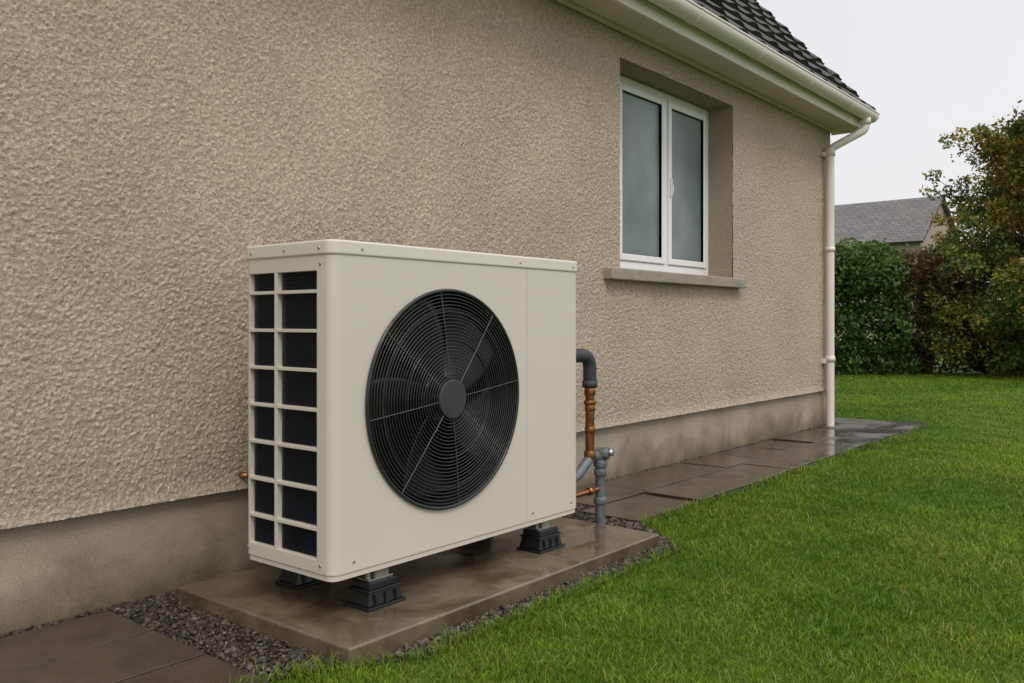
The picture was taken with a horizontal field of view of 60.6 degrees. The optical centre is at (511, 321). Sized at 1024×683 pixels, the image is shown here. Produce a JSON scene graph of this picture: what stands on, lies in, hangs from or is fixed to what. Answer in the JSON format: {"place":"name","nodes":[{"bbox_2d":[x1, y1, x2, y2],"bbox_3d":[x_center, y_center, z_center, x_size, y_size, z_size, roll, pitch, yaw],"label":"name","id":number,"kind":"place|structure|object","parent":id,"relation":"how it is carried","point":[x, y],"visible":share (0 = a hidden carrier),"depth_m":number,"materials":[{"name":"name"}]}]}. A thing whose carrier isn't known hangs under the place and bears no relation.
{"place":"outdoors","nodes":[
{"label":"outdoors","id":0,"kind":"place"},
{"bbox_2d":[0,417,927,682],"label":"paving path","id":1,"kind":"structure","parent":0,"point":[106,647],"depth_m":2.71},
{"bbox_2d":[826,124,869,425],"bbox_3d":[2.995,-0.445,7.821,0.371,2.750,0.072,0,0,11],"label":"downpipe","id":2,"kind":"object","parent":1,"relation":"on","point":[863,129],"visible":0.98,"depth_m":7.82,"materials":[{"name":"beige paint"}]},
{"bbox_2d":[825,147,834,155],"bbox_3d":[2.848,-1.520,7.850,0.086,0.070,0.086,0,0,39],"label":"downpipe socket","id":3,"kind":"object","parent":2,"relation":"attached to","point":[830,151],"visible":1,"depth_m":7.81,"materials":[{"name":"white plastic"}]},
{"bbox_2d":[825,356,834,361],"bbox_3d":[2.848,0.330,7.850,0.086,0.050,0.086,0,0,39],"label":"downpipe socket","id":4,"kind":"object","parent":2,"relation":"attached to","point":[830,358],"visible":1,"depth_m":7.81,"materials":[{"name":"white plastic"}]},
{"bbox_2d":[825,247,834,251],"bbox_3d":[2.848,-0.650,7.850,0.086,0.040,0.086,0,0,39],"label":"downpipe socket","id":5,"kind":"object","parent":2,"relation":"attached to","point":[829,249],"visible":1,"depth_m":7.82,"materials":[{"name":"white plastic"}]},
{"bbox_2d":[218,343,1023,682],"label":"ground","id":6,"kind":"structure","parent":0,"point":[751,631],"depth_m":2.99,"materials":[{"name":"green plant"}]},
{"bbox_2d":[0,390,825,636],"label":"plinth","id":7,"kind":"structure","parent":6,"relation":"on","point":[51,572],"depth_m":3.06,"materials":[{"name":"beige concrete"}]},
{"bbox_2d":[178,517,658,670],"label":"concrete plinth slab","id":8,"kind":"structure","parent":6,"relation":"on","point":[457,586],"depth_m":2.90,"materials":[{"name":"beige concrete"}]},
{"bbox_2d":[247,239,576,611],"bbox_3d":[-0.298,0.321,3.218,0.485,1.134,1.286,0,0,39],"label":"air source heat pump","id":9,"kind":"object","parent":8,"relation":"on","point":[407,403],"visible":1,"depth_m":2.86,"materials":[{"name":"metal"}]},
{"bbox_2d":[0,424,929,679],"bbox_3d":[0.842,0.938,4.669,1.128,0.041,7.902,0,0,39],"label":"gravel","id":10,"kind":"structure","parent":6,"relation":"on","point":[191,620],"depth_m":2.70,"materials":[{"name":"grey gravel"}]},
{"bbox_2d":[238,349,613,524],"bbox_3d":[-0.248,0.524,3.573,1.695,0.811,0.245,0,0,-29],"label":"heating pipework","id":11,"kind":"object","parent":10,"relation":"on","point":[598,457],"visible":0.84,"depth_m":3.97,"materials":[{"name":"grey metal"}]},
{"bbox_2d":[834,237,925,375],"bbox_3d":[4.887,-0.282,15.734,4.972,2.524,1.744,0,0,4],"label":"privet hedge","id":12,"kind":"object","parent":6,"relation":"on","point":[851,267],"visible":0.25,"depth_m":15.39,"materials":[{"name":"green plant"}]},
{"bbox_2d":[873,244,1023,375],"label":"beech hedge","id":13,"kind":"object","parent":6,"relation":"on","point":[925,267],"visible":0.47,"depth_m":15.76,"materials":[{"name":"brown plant"}]},
{"bbox_2d":[916,100,1023,376],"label":"autumn tree","id":14,"kind":"object","parent":6,"relation":"on","point":[1001,217],"visible":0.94,"depth_m":15.07,"materials":[{"name":"green plant"}]},
{"bbox_2d":[620,57,732,277],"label":"side walls","id":15,"kind":"structure","parent":0,"point":[732,160],"depth_m":8.64,"materials":[{"name":"beige paint"}]},
{"bbox_2d":[0,0,829,529],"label":"front wall skin","id":16,"kind":"object","parent":15,"relation":"attached to","point":[164,164],"visible":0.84,"depth_m":3.38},
{"bbox_2d":[603,267,746,287],"bbox_3d":[1.059,-0.289,5.871,0.265,0.078,1.830,0,0,39],"label":"window sill","id":17,"kind":"structure","parent":16,"relation":"attached to","point":[611,273],"depth_m":5.61,"materials":[{"name":"beige concrete"}]},
{"bbox_2d":[620,58,731,277],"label":"window reveals","id":18,"kind":"structure","parent":15,"relation":"attached to","point":[719,188],"depth_m":6.50,"materials":[{"name":"beige paint"}]},
{"bbox_2d":[620,75,707,275],"bbox_3d":[1.026,-0.961,6.088,0.080,1.251,1.317,0,0,39],"label":"window frame","id":19,"kind":"object","parent":18,"relation":"in","point":[665,267],"visible":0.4,"depth_m":6.08,"materials":[{"name":"white plastic"}]},
{"bbox_2d":[619,82,705,268],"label":"window sashes","id":20,"kind":"object","parent":19,"relation":"in","point":[671,106],"depth_m":6.09,"materials":[{"name":"white plastic"}]},
{"bbox_2d":[622,92,700,261],"bbox_3d":[1.039,-0.966,6.076,0.016,1.051,1.127,0,0,39],"label":"window glass","id":21,"kind":"object","parent":20,"relation":"in","point":[640,176],"visible":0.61,"depth_m":5.97,"materials":[{"name":"clear glass"}]},
{"bbox_2d":[622,90,702,259],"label":"glazing gaskets","id":22,"kind":"object","parent":20,"relation":"attached to","point":[660,171],"visible":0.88,"depth_m":6.02,"materials":[{"name":"black plastic"}]},
{"bbox_2d":[670,178,673,196],"bbox_3d":[1.111,-0.935,6.090,0.024,0.130,0.015,0,0,39],"label":"window handle plate","id":23,"kind":"object","parent":20,"relation":"attached to","point":[671,188],"depth_m":6.08,"materials":[{"name":"white plastic"}]},
{"bbox_2d":[568,0,857,132],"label":"soffit","id":24,"kind":"structure","parent":15,"relation":"attached to","point":[624,17],"depth_m":5.83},
{"bbox_2d":[555,0,833,131],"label":"soffit batten","id":25,"kind":"object","parent":24,"relation":"attached to","point":[586,12],"visible":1,"depth_m":5.77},
{"bbox_2d":[831,130,855,134],"bbox_3d":[3.086,-1.870,8.085,0.282,0.260,0.024,0,0,39],"label":"eaves end box","id":26,"kind":"object","parent":24,"relation":"on","point":[843,132],"visible":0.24,"depth_m":8.10,"materials":[{"name":"beige paint"}]},
{"bbox_3d":[-3.642,-3.962,5.577,7.570,4.230,12.424,0,0,39],"label":"roof deck","id":27,"kind":"object","parent":15,"relation":"attached to","visible":0},
{"bbox_2d":[612,0,860,128],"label":"fascia","id":28,"kind":"structure","parent":27,"relation":"attached to","point":[654,13],"depth_m":5.84,"materials":[{"name":"beige paint"}]},
{"bbox_2d":[685,7,879,122],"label":"gutter brackets","id":29,"kind":"object","parent":28,"relation":"attached to","point":[700,18],"visible":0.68,"depth_m":5.97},
{"bbox_2d":[648,0,878,121],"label":"gutter","id":30,"kind":"object","parent":29,"relation":"on","point":[714,25],"visible":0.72,"depth_m":5.93,"materials":[{"name":"beige paint"}]},
{"bbox_2d":[860,117,870,124],"bbox_3d":[3.142,-1.785,7.791,0.088,0.060,0.088,0,0,39],"label":"gutter outlet","id":31,"kind":"object","parent":30,"relation":"attached to","point":[867,120],"visible":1,"depth_m":7.75,"materials":[{"name":"white plastic"}]},
{"bbox_2d":[691,0,875,110],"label":"roof tiles","id":32,"kind":"object","parent":27,"relation":"attached to","point":[755,19],"visible":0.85,"depth_m":7.10,"materials":[{"name":"tile"}]},
{"bbox_2d":[757,0,1023,321],"label":"sky","id":33,"kind":"structure","parent":0,"point":[930,69],"materials":[{"name":"white"}]},
{"bbox_2d":[834,196,956,342],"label":"slate roofed house","id":34,"kind":"structure","parent":0,"point":[902,223],"depth_m":39.99,"materials":[{"name":"grey stone"}]}
]}

